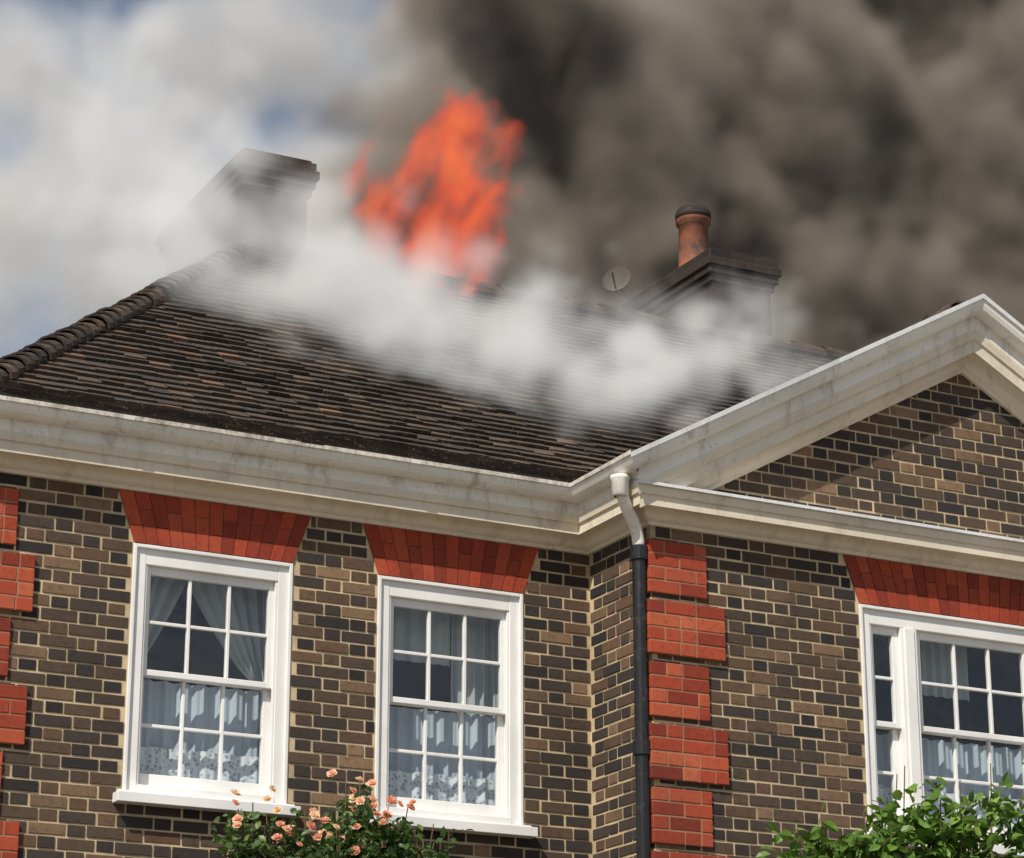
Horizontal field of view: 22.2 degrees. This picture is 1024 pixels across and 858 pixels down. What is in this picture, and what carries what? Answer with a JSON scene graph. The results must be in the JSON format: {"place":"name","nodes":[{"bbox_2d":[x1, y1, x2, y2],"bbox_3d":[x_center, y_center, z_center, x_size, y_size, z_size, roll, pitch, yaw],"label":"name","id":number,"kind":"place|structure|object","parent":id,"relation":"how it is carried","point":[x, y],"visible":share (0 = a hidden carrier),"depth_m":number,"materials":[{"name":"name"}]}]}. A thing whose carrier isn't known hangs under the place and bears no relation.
{"place":"outdoors","nodes":[
{"label":"outdoors","id":0,"kind":"place"},
{"bbox_2d":[0,0,1023,357],"label":"sky","id":1,"kind":"structure","parent":0,"point":[872,151],"materials":[{"name":"grey"}]},
{"label":"ground","id":2,"kind":"structure","parent":0,"visible":0},
{"bbox_2d":[211,769,473,857],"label":"rose bush","id":3,"kind":"object","parent":2,"relation":"on","point":[350,839],"visible":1,"depth_m":14.43,"materials":[{"name":"green plant"}]},
{"bbox_2d":[0,375,1023,857],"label":"brickwork","id":4,"kind":"object","parent":2,"relation":"on","point":[302,705],"visible":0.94,"depth_m":15.90,"materials":[{"name":"brown brick"}]},
{"bbox_2d":[141,679,260,756],"bbox_3d":[-1.861,1.706,15.297,0.900,0.428,0.035,9,-21,-26],"label":"net curtain","id":5,"kind":"object","parent":4,"relation":"hanging from","point":[161,705],"visible":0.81,"depth_m":15.32,"materials":[{"name":"grey fabric"}]},
{"bbox_2d":[140,746,258,783],"bbox_3d":[-1.848,2.039,15.158,0.900,0.348,0.029,9,-21,-26],"label":"lace curtain","id":6,"kind":"object","parent":5,"relation":"hanging from","point":[195,764],"visible":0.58,"depth_m":15.20,"materials":[{"name":"fabric"}]},
{"bbox_2d":[389,706,494,780],"bbox_3d":[-0.480,1.931,15.973,0.890,0.428,0.034,9,-21,-26],"label":"net curtain","id":7,"kind":"object","parent":4,"relation":"hanging from","point":[405,728],"visible":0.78,"depth_m":16.00,"materials":[{"name":"grey fabric"}]},
{"bbox_2d":[388,770,494,805],"bbox_3d":[-0.466,2.264,15.835,0.890,0.348,0.029,9,-21,-26],"label":"lace curtain","id":8,"kind":"object","parent":7,"relation":"hanging from","point":[441,787],"visible":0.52,"depth_m":15.88,"materials":[{"name":"fabric"}]},
{"bbox_2d":[629,479,1023,543],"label":"pediment ledge","id":9,"kind":"object","parent":4,"relation":"attached to","point":[781,503],"visible":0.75,"depth_m":16.34,"materials":[{"name":"beige paint"}]},
{"bbox_2d":[0,374,1023,857],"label":"mortar wall","id":10,"kind":"structure","parent":2,"relation":"on","point":[650,532],"depth_m":15.88,"materials":[{"name":"beige concrete"}]},
{"bbox_2d":[112,543,300,817],"bbox_3d":[-1.766,1.466,15.182,1.110,1.527,0.235,9,-21,-26],"label":"sash window frame","id":11,"kind":"object","parent":10,"relation":"attached to","point":[274,579],"visible":0.95,"depth_m":15.22,"materials":[{"name":"white paint"}]},
{"bbox_2d":[0,487,730,857],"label":"red quoins","id":12,"kind":"object","parent":10,"relation":"attached to","point":[698,811],"visible":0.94,"depth_m":15.60,"materials":[{"name":"brick"}]},
{"bbox_2d":[0,487,727,857],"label":"quoin joints","id":13,"kind":"object","parent":12,"relation":"attached to","point":[4,515],"visible":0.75,"depth_m":15.60,"materials":[{"name":"beige concrete"}]},
{"bbox_2d":[370,575,537,838],"bbox_3d":[-0.384,1.691,15.859,1.100,1.527,0.235,9,-21,-26],"label":"sash window frame","id":14,"kind":"object","parent":10,"relation":"attached to","point":[503,817],"visible":0.91,"depth_m":15.91,"materials":[{"name":"white paint"}]},
{"bbox_2d":[8,268,959,703],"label":"roof deck","id":15,"kind":"structure","parent":10,"relation":"on","point":[512,414],"depth_m":18.81,"materials":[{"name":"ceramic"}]},
{"bbox_2d":[156,147,319,276],"bbox_3d":[-2.188,-0.769,20.325,0.660,2.290,1.850,9,-21,-26],"label":"chimney stack","id":16,"kind":"object","parent":15,"relation":"on","point":[254,193],"visible":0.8,"depth_m":19.91,"materials":[{"name":"brick"}]},
{"bbox_2d":[0,250,838,482],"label":"clay roof tiles","id":17,"kind":"object","parent":15,"relation":"on","point":[569,436],"visible":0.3,"depth_m":17.88,"materials":[{"name":"brown tile"}]},
{"bbox_2d":[0,235,962,381],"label":"hip and ridge tiles","id":18,"kind":"object","parent":15,"relation":"attached to","point":[127,308],"visible":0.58,"depth_m":19.18,"materials":[{"name":"ceramic"}]},
{"bbox_2d":[621,247,781,336],"bbox_3d":[1.589,-0.200,21.970,0.710,2.250,1.520,9,-21,-26],"label":"chimney stack","id":19,"kind":"object","parent":15,"relation":"on","point":[720,288],"visible":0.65,"depth_m":21.66,"materials":[{"name":"brick"}]},
{"bbox_2d":[602,267,630,300],"bbox_3d":[0.945,-1.100,22.899,0.219,0.752,0.261,9,-21,-26],"label":"satellite dish","id":20,"kind":"object","parent":19,"relation":"attached to","point":[615,279],"visible":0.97,"depth_m":23.02,"materials":[{"name":"grey metal"}]},
{"bbox_2d":[675,214,710,266],"bbox_3d":[1.559,-1.574,22.387,0.310,0.620,0.310,9,-21,-26],"label":"chimney pot","id":21,"kind":"object","parent":19,"relation":"on","point":[693,236],"visible":0.63,"depth_m":22.31,"materials":[{"name":"ceramic"}]},
{"bbox_2d":[675,203,710,220],"bbox_3d":[1.559,-1.854,22.480,0.310,0.150,0.310,9,-21,-26],"label":"pot cowl","id":22,"kind":"object","parent":21,"relation":"on","point":[692,208],"visible":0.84,"depth_m":22.35,"materials":[{"name":"metal"}]},
{"bbox_2d":[0,430,1023,580],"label":"cornice mouldings","id":23,"kind":"object","parent":10,"relation":"attached to","point":[596,528],"visible":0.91,"depth_m":16.01,"materials":[{"name":"beige paint"}]},
{"bbox_2d":[0,400,637,514],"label":"eaves gutter","id":24,"kind":"object","parent":23,"relation":"on","point":[587,494],"visible":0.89,"depth_m":15.61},
{"bbox_2d":[119,414,421,476],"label":"gutter joints","id":25,"kind":"object","parent":24,"relation":"on","point":[128,426],"visible":1,"depth_m":15.09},
{"bbox_2d":[0,395,637,487],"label":"gutter lip","id":26,"kind":"object","parent":24,"relation":"on","point":[308,445],"visible":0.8,"depth_m":15.57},
{"bbox_2d":[119,492,1022,625],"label":"arch joints","id":27,"kind":"object","parent":10,"relation":"attached to","point":[395,550],"visible":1,"depth_m":15.87,"materials":[{"name":"concrete"}]},
{"bbox_2d":[119,489,1023,625],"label":"red brick arches","id":28,"kind":"structure","parent":10,"relation":"attached to","point":[873,581],"depth_m":16.09,"materials":[{"name":"red brick"}]},
{"bbox_2d":[144,583,1023,749],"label":"dark rooms","id":29,"kind":"object","parent":10,"relation":"attached to","point":[166,651],"visible":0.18,"depth_m":18.82,"materials":[{"name":"grey"}]},
{"bbox_2d":[147,576,266,692],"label":"drapes","id":30,"kind":"object","parent":29,"relation":"hanging from","point":[247,614],"visible":0.33,"depth_m":15.62,"materials":[{"name":"grey fabric"}]},
{"bbox_2d":[393,607,497,717],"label":"drapes","id":31,"kind":"object","parent":29,"relation":"hanging from","point":[409,631],"visible":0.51,"depth_m":16.27,"materials":[{"name":"grey fabric"}]},
{"bbox_2d":[919,641,969,700],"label":"drapes","id":32,"kind":"object","parent":29,"relation":"hanging from","point":[935,661],"visible":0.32,"depth_m":17.04,"materials":[{"name":"grey fabric"}]},
{"bbox_2d":[630,544,650,857],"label":"downpipe","id":33,"kind":"object","parent":10,"relation":"attached to","point":[638,560],"visible":1,"depth_m":15.56,"materials":[{"name":"black metal"}]},
{"bbox_2d":[610,473,644,544],"bbox_3d":[0.704,0.508,15.864,0.118,0.416,0.319,-10,-21,27],"label":"swan neck","id":34,"kind":"object","parent":33,"relation":"attached to","point":[620,486],"visible":1,"depth_m":15.82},
{"bbox_2d":[631,293,1023,456],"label":"raking lip","id":35,"kind":"object","parent":10,"relation":"attached to","point":[1000,310],"visible":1,"depth_m":16.56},
{"bbox_2d":[632,299,1023,479],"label":"raking crown","id":36,"kind":"object","parent":10,"relation":"attached to","point":[995,327],"visible":1,"depth_m":16.64},
{"bbox_2d":[638,329,1023,506],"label":"raking cornice","id":37,"kind":"structure","parent":10,"relation":"attached to","point":[980,361],"depth_m":16.82,"materials":[{"name":"beige paint"}]},
{"bbox_2d":[859,604,1023,856],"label":"sash window frame","id":38,"kind":"object","parent":10,"relation":"attached to","point":[905,631],"visible":0.73,"depth_m":16.59,"materials":[{"name":"white paint"}]},
{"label":"window reveals","id":39,"kind":"object","parent":10,"relation":"attached to","visible":0},
{"bbox_2d":[875,733,1023,799],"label":"net curtain","id":40,"kind":"object","parent":39,"relation":"hanging from","point":[971,759],"visible":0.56,"depth_m":16.83,"materials":[{"name":"grey fabric"}]},
{"bbox_2d":[878,785,1023,828],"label":"lace curtain","id":41,"kind":"object","parent":39,"relation":"hanging from","point":[884,793],"visible":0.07,"depth_m":16.62,"materials":[{"name":"fabric"}]},
{"bbox_2d":[756,762,1023,857],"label":"garden shrub","id":42,"kind":"object","parent":2,"relation":"on","point":[896,836],"visible":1,"depth_m":14.12,"materials":[{"name":"green plant"}]}
]}

